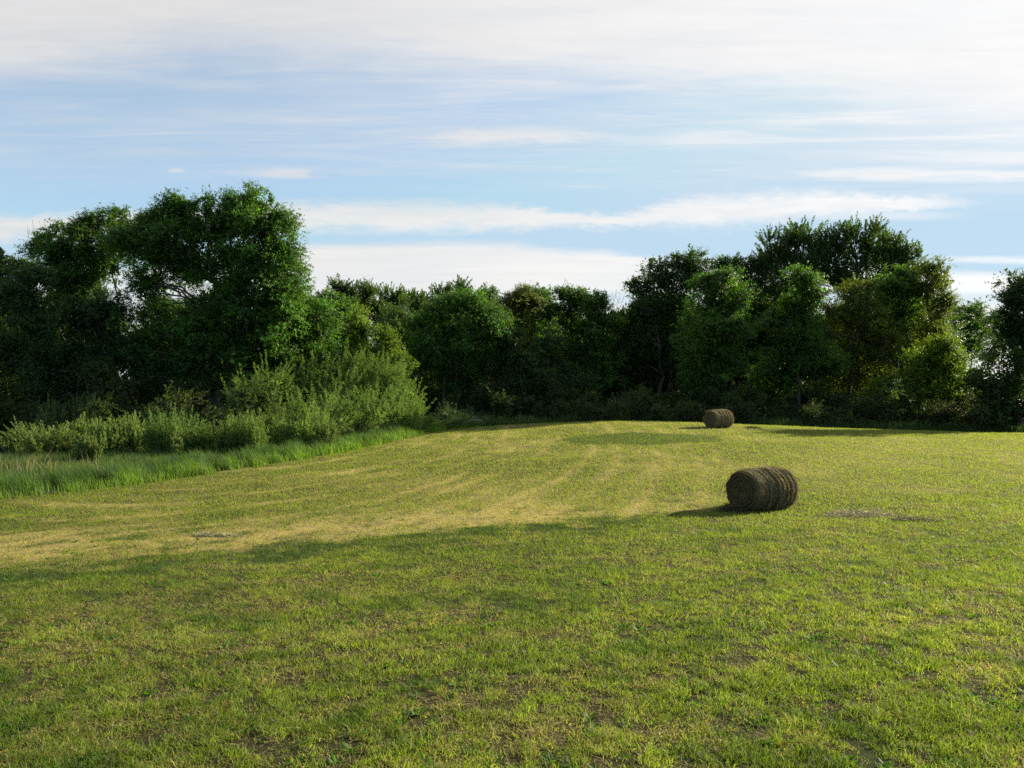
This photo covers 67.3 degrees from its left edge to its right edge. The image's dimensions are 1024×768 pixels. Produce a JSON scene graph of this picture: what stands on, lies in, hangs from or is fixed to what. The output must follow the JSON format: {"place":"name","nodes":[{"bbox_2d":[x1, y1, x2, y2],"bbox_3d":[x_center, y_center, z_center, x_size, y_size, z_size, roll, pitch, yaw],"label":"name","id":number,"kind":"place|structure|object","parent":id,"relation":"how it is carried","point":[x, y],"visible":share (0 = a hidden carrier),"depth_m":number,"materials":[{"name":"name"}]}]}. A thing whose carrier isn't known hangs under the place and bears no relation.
{"place":"outdoors","nodes":[
{"label":"outdoors","id":0,"kind":"place"},
{"bbox_2d":[0,417,484,499],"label":"tall grass","id":1,"kind":"structure","parent":0,"point":[85,477],"depth_m":36.12,"materials":[{"name":"green plant"}]},
{"bbox_2d":[0,384,1023,767],"bbox_3d":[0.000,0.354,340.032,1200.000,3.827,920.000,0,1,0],"label":"field","id":2,"kind":"structure","parent":0,"point":[604,712],"depth_m":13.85,"materials":[{"name":"green plant"}]},
{"bbox_2d":[0,319,27,395],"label":"undergrowth shrub","id":3,"kind":"object","parent":2,"relation":"on","point":[9,365],"visible":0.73,"depth_m":54.34,"materials":[{"name":"green plant"}]},
{"bbox_2d":[0,247,36,380],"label":"broadleaf tree","id":4,"kind":"object","parent":2,"relation":"on","point":[2,263],"visible":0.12,"depth_m":58.05,"materials":[{"name":"green plant"}]},
{"bbox_2d":[0,415,48,454],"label":"willow shrub","id":5,"kind":"object","parent":2,"relation":"on","point":[15,443],"visible":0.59,"depth_m":44.73,"materials":[{"name":"green plant"}]},
{"bbox_2d":[0,369,64,449],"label":"undergrowth shrub","id":6,"kind":"object","parent":2,"relation":"on","point":[8,409],"visible":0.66,"depth_m":51.92,"materials":[{"name":"green plant"}]},
{"bbox_2d":[0,253,87,399],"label":"broadleaf tree","id":7,"kind":"object","parent":2,"relation":"on","point":[26,314],"visible":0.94,"depth_m":53.81,"materials":[{"name":"green plant"}]},
{"bbox_2d":[26,393,67,436],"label":"willow shrub","id":8,"kind":"object","parent":2,"relation":"on","point":[52,420],"visible":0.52,"depth_m":49.06,"materials":[{"name":"green plant"}]},
{"bbox_2d":[22,420,79,457],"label":"willow shrub","id":9,"kind":"object","parent":2,"relation":"on","point":[58,442],"visible":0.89,"depth_m":42.04,"materials":[{"name":"green plant"}]},
{"bbox_2d":[1,390,102,442],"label":"undergrowth shrub","id":10,"kind":"object","parent":2,"relation":"on","point":[28,411],"visible":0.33,"depth_m":49.91,"materials":[{"name":"green plant"}]},
{"bbox_2d":[13,218,103,344],"bbox_3d":[-35.532,-4.074,60.861,8.324,17.793,5.668,0,1,18],"label":"broadleaf tree","id":11,"kind":"object","parent":2,"relation":"on","point":[46,248],"visible":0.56,"depth_m":59.71,"materials":[{"name":"green plant"}]},
{"bbox_2d":[10,344,125,416],"bbox_3d":[-31.557,0.678,54.095,9.825,7.558,5.511,0,1,19],"label":"undergrowth shrub","id":12,"kind":"object","parent":2,"relation":"on","point":[99,371],"visible":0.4,"depth_m":53.27,"materials":[{"name":"green plant"}]},
{"bbox_2d":[56,411,95,450],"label":"willow shrub","id":13,"kind":"object","parent":2,"relation":"on","point":[79,422],"visible":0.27,"depth_m":43.84,"materials":[{"name":"green plant"}]},
{"bbox_2d":[69,432,89,461],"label":"willow shrub","id":14,"kind":"object","parent":2,"relation":"on","point":[82,445],"visible":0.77,"depth_m":39.33,"materials":[{"name":"green plant"}]},
{"bbox_2d":[65,393,104,428],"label":"willow shrub","id":15,"kind":"object","parent":2,"relation":"on","point":[80,406],"visible":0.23,"depth_m":49.70,"materials":[{"name":"green plant"}]},
{"bbox_2d":[44,200,147,400],"bbox_3d":[-31.748,-4.702,59.737,7.712,18.896,6.234,0,1,0],"label":"broadleaf tree","id":16,"kind":"object","parent":2,"relation":"on","point":[97,262],"visible":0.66,"depth_m":58.87,"materials":[{"name":"green plant"}]},
{"bbox_2d":[40,288,152,396],"bbox_3d":[-29.922,-1.182,55.940,7.822,11.565,5.676,0,1,-26],"label":"broadleaf tree","id":17,"kind":"object","parent":2,"relation":"on","point":[105,313],"visible":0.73,"depth_m":54.98,"materials":[{"name":"green plant"}]},
{"bbox_2d":[78,389,138,429],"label":"undergrowth shrub","id":18,"kind":"object","parent":2,"relation":"on","point":[125,402],"visible":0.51,"depth_m":49.90,"materials":[{"name":"green plant"}]},
{"bbox_2d":[74,415,146,451],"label":"willow shrub","id":19,"kind":"object","parent":2,"relation":"on","point":[103,434],"visible":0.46,"depth_m":43.77,"materials":[{"name":"green plant"}]},
{"bbox_2d":[63,373,165,423],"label":"undergrowth shrub","id":20,"kind":"object","parent":2,"relation":"on","point":[100,396],"visible":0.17,"depth_m":52.20,"materials":[{"name":"green plant"}]},
{"bbox_2d":[109,411,159,452],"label":"willow shrub","id":21,"kind":"object","parent":2,"relation":"on","point":[132,434],"visible":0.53,"depth_m":44.16,"materials":[{"name":"green plant"}]},
{"bbox_2d":[94,361,213,424],"bbox_3d":[-25.696,1.339,56.265,6.133,6.136,12.217,0,1,8],"label":"undergrowth shrub","id":22,"kind":"object","parent":2,"relation":"on","point":[124,382],"visible":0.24,"depth_m":53.27,"materials":[{"name":"green plant"}]},
{"bbox_2d":[130,366,212,416],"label":"undergrowth shrub","id":23,"kind":"object","parent":2,"relation":"on","point":[193,385],"visible":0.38,"depth_m":54.55,"materials":[{"name":"green plant"}]},
{"bbox_2d":[138,403,209,451],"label":"willow shrub","id":24,"kind":"object","parent":2,"relation":"on","point":[157,436],"visible":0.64,"depth_m":42.57,"materials":[{"name":"green plant"}]},
{"bbox_2d":[96,180,316,411],"bbox_3d":[-22.410,-5.342,57.287,16.359,19.569,7.851,0,1,0],"label":"broadleaf tree","id":25,"kind":"object","parent":2,"relation":"on","point":[153,238],"visible":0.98,"depth_m":56.01,"materials":[{"name":"green plant"}]},
{"bbox_2d":[151,381,271,434],"bbox_3d":[-19.217,1.969,50.416,4.533,4.536,9.031,0,1,31],"label":"undergrowth shrub","id":26,"kind":"object","parent":2,"relation":"on","point":[175,398],"visible":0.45,"depth_m":48.80,"materials":[{"name":"green plant"}]},
{"bbox_2d":[183,414,245,454],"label":"willow shrub","id":27,"kind":"object","parent":2,"relation":"on","point":[206,440],"visible":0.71,"depth_m":41.93,"materials":[{"name":"green plant"}]},
{"bbox_2d":[220,407,271,452],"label":"willow shrub","id":28,"kind":"object","parent":2,"relation":"on","point":[251,433],"visible":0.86,"depth_m":41.74,"materials":[{"name":"green plant"}]},
{"bbox_2d":[220,372,278,429],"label":"undergrowth shrub","id":29,"kind":"object","parent":2,"relation":"on","point":[245,393],"visible":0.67,"depth_m":49.88,"materials":[{"name":"green plant"}]},
{"bbox_2d":[220,350,310,427],"bbox_3d":[-17.164,0.827,53.274,6.299,6.588,5.137,0,1,0],"label":"willow shrub","id":30,"kind":"object","parent":2,"relation":"on","point":[272,392],"visible":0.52,"depth_m":52.39,"materials":[{"name":"green plant"}]},
{"bbox_2d":[250,402,293,443],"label":"willow shrub","id":31,"kind":"object","parent":2,"relation":"on","point":[279,415],"visible":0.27,"depth_m":47.66,"materials":[{"name":"green plant"}]},
{"bbox_2d":[260,345,338,421],"bbox_3d":[-15.303,0.558,56.586,7.289,6.942,4.639,1,1,38],"label":"willow shrub","id":32,"kind":"object","parent":2,"relation":"on","point":[302,381],"visible":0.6,"depth_m":56.08,"materials":[{"name":"green plant"}]},
{"bbox_2d":[267,401,335,444],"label":"willow shrub","id":33,"kind":"object","parent":2,"relation":"on","point":[301,431],"visible":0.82,"depth_m":44.52,"materials":[{"name":"green plant"}]},
{"bbox_2d":[255,283,349,397],"bbox_3d":[-15.895,-1.880,58.978,8.281,12.362,6.712,0,1,0],"label":"broadleaf tree","id":34,"kind":"object","parent":2,"relation":"on","point":[318,336],"visible":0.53,"depth_m":58.34,"materials":[{"name":"green plant"}]},
{"bbox_2d":[270,378,361,435],"bbox_3d":[-12.313,1.933,49.468,6.311,4.687,4.843,1,1,37],"label":"willow shrub","id":35,"kind":"object","parent":2,"relation":"on","point":[331,414],"visible":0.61,"depth_m":49.45,"materials":[{"name":"green plant"}]},
{"bbox_2d":[310,418,341,448],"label":"willow shrub","id":36,"kind":"object","parent":2,"relation":"on","point":[332,433],"visible":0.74,"depth_m":44.61,"materials":[{"name":"green plant"}]},
{"bbox_2d":[302,341,376,430],"bbox_3d":[-12.840,0.259,56.543,6.167,7.320,6.017,0,1,0],"label":"willow shrub","id":37,"kind":"object","parent":2,"relation":"on","point":[331,384],"visible":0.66,"depth_m":56.43,"materials":[{"name":"green plant"}]},
{"bbox_2d":[308,285,371,424],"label":"broadleaf tree","id":38,"kind":"object","parent":2,"relation":"on","point":[344,306],"visible":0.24,"depth_m":65.15,"materials":[{"name":"green plant"}]},
{"bbox_2d":[327,273,373,324],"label":"broadleaf tree","id":39,"kind":"object","parent":2,"relation":"on","point":[343,288],"visible":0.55,"depth_m":91.24,"materials":[{"name":"green plant"}]},
{"bbox_2d":[336,299,375,417],"bbox_3d":[-12.736,-1.252,64.087,4.229,11.482,4.670,0,1,-24],"label":"broadleaf tree","id":40,"kind":"object","parent":2,"relation":"on","point":[357,328],"visible":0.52,"depth_m":63.30,"materials":[{"name":"green plant"}]},
{"bbox_2d":[322,379,399,434],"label":"willow shrub","id":41,"kind":"object","parent":2,"relation":"on","point":[372,414],"visible":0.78,"depth_m":51.02,"materials":[{"name":"green plant"}]},
{"bbox_2d":[349,278,390,326],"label":"broadleaf tree","id":42,"kind":"object","parent":2,"relation":"on","point":[370,291],"visible":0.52,"depth_m":93.26,"materials":[{"name":"green plant"}]},
{"bbox_2d":[330,346,413,426],"bbox_3d":[-10.510,0.316,57.441,6.173,6.961,4.724,0,1,-17],"label":"willow shrub","id":43,"kind":"object","parent":2,"relation":"on","point":[370,376],"visible":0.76,"depth_m":57.06,"materials":[{"name":"green plant"}]},
{"bbox_2d":[351,321,420,423],"bbox_3d":[-9.971,-0.407,60.841,5.632,9.174,5.163,0,1,0],"label":"broadleaf tree","id":44,"kind":"object","parent":2,"relation":"on","point":[386,338],"visible":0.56,"depth_m":60.15,"materials":[{"name":"green plant"}]},
{"bbox_2d":[372,282,415,318],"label":"broadleaf tree","id":45,"kind":"object","parent":2,"relation":"on","point":[398,298],"visible":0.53,"depth_m":96.34,"materials":[{"name":"green plant"}]},
{"bbox_2d":[368,384,433,431],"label":"willow shrub","id":46,"kind":"object","parent":2,"relation":"on","point":[395,418],"visible":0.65,"depth_m":54.72,"materials":[{"name":"green plant"}]},
{"bbox_2d":[371,303,433,359],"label":"broadleaf tree","id":47,"kind":"object","parent":2,"relation":"on","point":[391,320],"visible":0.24,"depth_m":83.34,"materials":[{"name":"green plant"}]},
{"bbox_2d":[375,362,436,423],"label":"willow shrub","id":48,"kind":"object","parent":2,"relation":"on","point":[407,398],"visible":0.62,"depth_m":56.93,"materials":[{"name":"green plant"}]},
{"bbox_2d":[400,287,433,317],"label":"broadleaf tree","id":49,"kind":"object","parent":2,"relation":"on","point":[418,301],"visible":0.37,"depth_m":98.98,"materials":[{"name":"green plant"}]},
{"bbox_2d":[388,363,483,417],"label":"undergrowth shrub","id":50,"kind":"object","parent":2,"relation":"on","point":[431,409],"visible":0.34,"depth_m":67.41,"materials":[{"name":"green plant"}]},
{"bbox_2d":[420,274,475,386],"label":"broadleaf tree","id":51,"kind":"object","parent":2,"relation":"on","point":[460,282],"visible":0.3,"depth_m":81.28,"materials":[{"name":"green plant"}]},
{"bbox_2d":[397,285,520,408],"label":"broadleaf tree","id":52,"kind":"object","parent":2,"relation":"on","point":[449,314],"visible":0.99,"depth_m":66.25,"materials":[{"name":"green plant"}]},
{"bbox_2d":[473,386,523,423],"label":"undergrowth shrub","id":53,"kind":"object","parent":2,"relation":"on","point":[497,396],"visible":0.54,"depth_m":62.38,"materials":[{"name":"green plant"}]},
{"bbox_2d":[472,377,534,418],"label":"undergrowth shrub","id":54,"kind":"object","parent":2,"relation":"on","point":[484,391],"visible":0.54,"depth_m":63.66,"materials":[{"name":"green plant"}]},
{"bbox_2d":[463,380,547,416],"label":"undergrowth shrub","id":55,"kind":"object","parent":2,"relation":"on","point":[522,399],"visible":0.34,"depth_m":64.98,"materials":[{"name":"green plant"}]},
{"bbox_2d":[0,409,1023,484],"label":"meadow grass","id":56,"kind":"structure","parent":2,"relation":"on","point":[129,456],"depth_m":59.81,"materials":[{"name":"green plant"}]},
{"bbox_2d":[477,322,546,396],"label":"broadleaf tree","id":57,"kind":"object","parent":2,"relation":"on","point":[511,356],"visible":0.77,"depth_m":66.85,"materials":[{"name":"green plant"}]},
{"bbox_2d":[485,280,555,376],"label":"broadleaf tree","id":58,"kind":"object","parent":2,"relation":"on","point":[518,299],"visible":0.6,"depth_m":72.46,"materials":[{"name":"green plant"}]},
{"bbox_2d":[518,282,564,403],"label":"broadleaf tree","id":59,"kind":"object","parent":2,"relation":"on","point":[549,314],"visible":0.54,"depth_m":76.14,"materials":[{"name":"green plant"}]},
{"bbox_2d":[522,332,593,408],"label":"broadleaf tree","id":60,"kind":"object","parent":2,"relation":"on","point":[548,342],"visible":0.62,"depth_m":68.95,"materials":[{"name":"green plant"}]},
{"bbox_2d":[528,359,605,416],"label":"undergrowth shrub","id":61,"kind":"object","parent":2,"relation":"on","point":[550,384],"visible":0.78,"depth_m":66.38,"materials":[{"name":"green plant"}]},
{"bbox_2d":[541,279,595,394],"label":"broadleaf tree","id":62,"kind":"object","parent":2,"relation":"on","point":[569,297],"visible":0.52,"depth_m":75.18,"materials":[{"name":"green plant"}]},
{"bbox_2d":[539,394,599,420],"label":"undergrowth shrub","id":63,"kind":"object","parent":2,"relation":"on","point":[559,409],"visible":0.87,"depth_m":63.45,"materials":[{"name":"green plant"}]},
{"bbox_2d":[561,288,632,391],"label":"broadleaf tree","id":64,"kind":"object","parent":2,"relation":"on","point":[594,307],"visible":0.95,"depth_m":73.36,"materials":[{"name":"green plant"}]},
{"bbox_2d":[572,385,633,420],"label":"undergrowth shrub","id":65,"kind":"object","parent":2,"relation":"on","point":[605,411],"visible":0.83,"depth_m":63.44,"materials":[{"name":"green plant"}]},
{"bbox_2d":[618,381,653,420],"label":"undergrowth shrub","id":66,"kind":"object","parent":2,"relation":"on","point":[638,406],"visible":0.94,"depth_m":62.87,"materials":[{"name":"green plant"}]},
{"bbox_2d":[605,303,669,395],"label":"broadleaf tree","id":67,"kind":"object","parent":2,"relation":"on","point":[635,368],"visible":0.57,"depth_m":75.64,"materials":[{"name":"green plant"}]},
{"bbox_2d":[595,305,693,402],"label":"background tree","id":68,"kind":"object","parent":2,"relation":"on","point":[615,384],"visible":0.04,"depth_m":82.97,"materials":[{"name":"green plant"}]},
{"bbox_2d":[616,244,718,396],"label":"broadleaf tree","id":69,"kind":"object","parent":2,"relation":"on","point":[664,280],"visible":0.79,"depth_m":75.62,"materials":[{"name":"green plant"}]},
{"bbox_2d":[651,371,693,409],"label":"undergrowth shrub","id":70,"kind":"object","parent":2,"relation":"on","point":[679,388],"visible":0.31,"depth_m":74.49,"materials":[{"name":"green plant"}]},
{"bbox_2d":[669,396,706,421],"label":"undergrowth shrub","id":71,"kind":"object","parent":2,"relation":"on","point":[690,411],"visible":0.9,"depth_m":62.29,"materials":[{"name":"green plant"}]},
{"bbox_2d":[691,381,724,410],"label":"undergrowth shrub","id":72,"kind":"object","parent":2,"relation":"on","point":[708,395],"visible":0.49,"depth_m":65.55,"materials":[{"name":"green plant"}]},
{"bbox_2d":[666,263,763,405],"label":"broadleaf tree","id":73,"kind":"object","parent":2,"relation":"on","point":[717,331],"visible":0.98,"depth_m":67.02,"materials":[{"name":"green plant"}]},
{"bbox_2d":[703,409,734,427],"bbox_3d":[14.123,2.409,52.648,1.910,1.544,1.734,0,1,-28],"label":"hay bale","id":74,"kind":"object","parent":2,"relation":"on","point":[720,418],"visible":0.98,"depth_m":52.17,"materials":[{"name":"plant"}]},
{"bbox_2d":[704,248,781,403],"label":"broadleaf tree","id":75,"kind":"object","parent":2,"relation":"on","point":[752,268],"visible":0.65,"depth_m":81.78,"materials":[{"name":"green plant"}]},
{"bbox_2d":[721,386,775,423],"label":"undergrowth shrub","id":76,"kind":"object","parent":2,"relation":"on","point":[744,412],"visible":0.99,"depth_m":62.32,"materials":[{"name":"green plant"}]},
{"bbox_2d":[717,296,787,404],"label":"background tree","id":77,"kind":"object","parent":2,"relation":"on","point":[742,351],"visible":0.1,"depth_m":84.04,"materials":[{"name":"green plant"}]},
{"bbox_2d":[723,464,800,511],"bbox_3d":[7.624,3.215,23.449,2.099,1.578,1.761,0,1,-30],"label":"hay bale","id":78,"kind":"object","parent":2,"relation":"on","point":[772,487],"visible":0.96,"depth_m":22.93,"materials":[{"name":"plant"}]},
{"bbox_2d":[730,377,794,418],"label":"undergrowth shrub","id":79,"kind":"object","parent":2,"relation":"on","point":[747,394],"visible":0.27,"depth_m":72.13,"materials":[{"name":"green plant"}]},
{"bbox_2d":[750,215,834,391],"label":"broadleaf tree","id":80,"kind":"object","parent":2,"relation":"on","point":[783,245],"visible":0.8,"depth_m":81.07,"materials":[{"name":"green plant"}]},
{"bbox_2d":[742,260,852,408],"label":"broadleaf tree","id":81,"kind":"object","parent":2,"relation":"on","point":[807,352],"visible":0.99,"depth_m":69.14,"materials":[{"name":"green plant"}]},
{"bbox_2d":[765,364,835,406],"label":"undergrowth shrub","id":82,"kind":"object","parent":2,"relation":"on","point":[803,397],"visible":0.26,"depth_m":71.37,"materials":[{"name":"green plant"}]},
{"bbox_2d":[770,387,849,423],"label":"undergrowth shrub","id":83,"kind":"object","parent":2,"relation":"on","point":[833,401],"visible":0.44,"depth_m":66.31,"materials":[{"name":"green plant"}]},
{"bbox_2d":[789,400,833,426],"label":"undergrowth shrub","id":84,"kind":"object","parent":2,"relation":"on","point":[814,413],"visible":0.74,"depth_m":63.18,"materials":[{"name":"green plant"}]},
{"bbox_2d":[800,383,858,420],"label":"undergrowth shrub","id":85,"kind":"object","parent":2,"relation":"on","point":[813,394],"visible":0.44,"depth_m":67.85,"materials":[{"name":"green plant"}]},
{"bbox_2d":[798,392,881,427],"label":"undergrowth shrub","id":86,"kind":"object","parent":2,"relation":"on","point":[864,404],"visible":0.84,"depth_m":63.62,"materials":[{"name":"green plant"}]},
{"bbox_2d":[808,211,889,381],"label":"broadleaf tree","id":87,"kind":"object","parent":2,"relation":"on","point":[848,239],"visible":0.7,"depth_m":82.06,"materials":[{"name":"green plant"}]},
{"bbox_2d":[818,508,898,517],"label":"hay clump","id":88,"kind":"object","parent":2,"relation":"on","point":[848,513],"visible":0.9,"depth_m":21.96,"materials":[{"name":"beige plant"}]},
{"bbox_2d":[814,273,912,414],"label":"broadleaf tree","id":89,"kind":"object","parent":2,"relation":"on","point":[864,342],"visible":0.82,"depth_m":71.43,"materials":[{"name":"green plant"}]},
{"bbox_2d":[863,376,915,426],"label":"undergrowth shrub","id":90,"kind":"object","parent":2,"relation":"on","point":[888,410],"visible":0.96,"depth_m":63.88,"materials":[{"name":"green plant"}]},
{"bbox_2d":[858,263,929,372],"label":"broadleaf tree","id":91,"kind":"object","parent":2,"relation":"on","point":[894,287],"visible":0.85,"depth_m":72.88,"materials":[{"name":"green plant"}]},
{"bbox_2d":[860,224,932,374],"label":"broadleaf tree","id":92,"kind":"object","parent":2,"relation":"on","point":[894,253],"visible":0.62,"depth_m":80.10,"materials":[{"name":"green plant"}]},
{"bbox_2d":[851,332,977,412],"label":"broadleaf tree","id":93,"kind":"object","parent":2,"relation":"on","point":[937,360],"visible":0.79,"depth_m":67.27,"materials":[{"name":"green plant"}]},
{"bbox_2d":[897,400,947,427],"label":"undergrowth shrub","id":94,"kind":"object","parent":2,"relation":"on","point":[923,415],"visible":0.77,"depth_m":63.64,"materials":[{"name":"green plant"}]},
{"bbox_2d":[866,297,988,402],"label":"background tree","id":95,"kind":"object","parent":2,"relation":"on","point":[956,327],"visible":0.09,"depth_m":81.64,"materials":[{"name":"green plant"}]},
{"bbox_2d":[900,254,966,406],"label":"broadleaf tree","id":96,"kind":"object","parent":2,"relation":"on","point":[941,302],"visible":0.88,"depth_m":72.58,"materials":[{"name":"green plant"}]},
{"bbox_2d":[918,396,996,430],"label":"undergrowth shrub","id":97,"kind":"object","parent":2,"relation":"on","point":[950,414],"visible":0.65,"depth_m":63.38,"materials":[{"name":"green plant"}]},
{"bbox_2d":[947,297,991,395],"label":"broadleaf tree","id":98,"kind":"object","parent":2,"relation":"on","point":[974,328],"visible":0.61,"depth_m":110.94,"materials":[{"name":"green plant"}]},
{"bbox_2d":[952,267,1023,430],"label":"broadleaf tree","id":99,"kind":"object","parent":2,"relation":"on","point":[1010,325],"visible":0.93,"depth_m":62.57,"materials":[{"name":"green plant"}]},
{"bbox_2d":[974,305,1003,367],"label":"broadleaf tree","id":100,"kind":"object","parent":2,"relation":"on","point":[989,351],"visible":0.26,"depth_m":107.09,"materials":[{"name":"green plant"}]},
{"bbox_2d":[962,398,1019,431],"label":"undergrowth shrub","id":101,"kind":"object","parent":2,"relation":"on","point":[978,414],"visible":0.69,"depth_m":61.79,"materials":[{"name":"green plant"}]},
{"bbox_2d":[964,369,1023,430],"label":"undergrowth shrub","id":102,"kind":"object","parent":2,"relation":"on","point":[988,384],"visible":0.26,"depth_m":62.46,"materials":[{"name":"green plant"}]},
{"bbox_2d":[0,0,1023,378],"label":"sky","id":103,"kind":"structure","parent":0,"point":[505,144],"materials":[{"name":"blue"}]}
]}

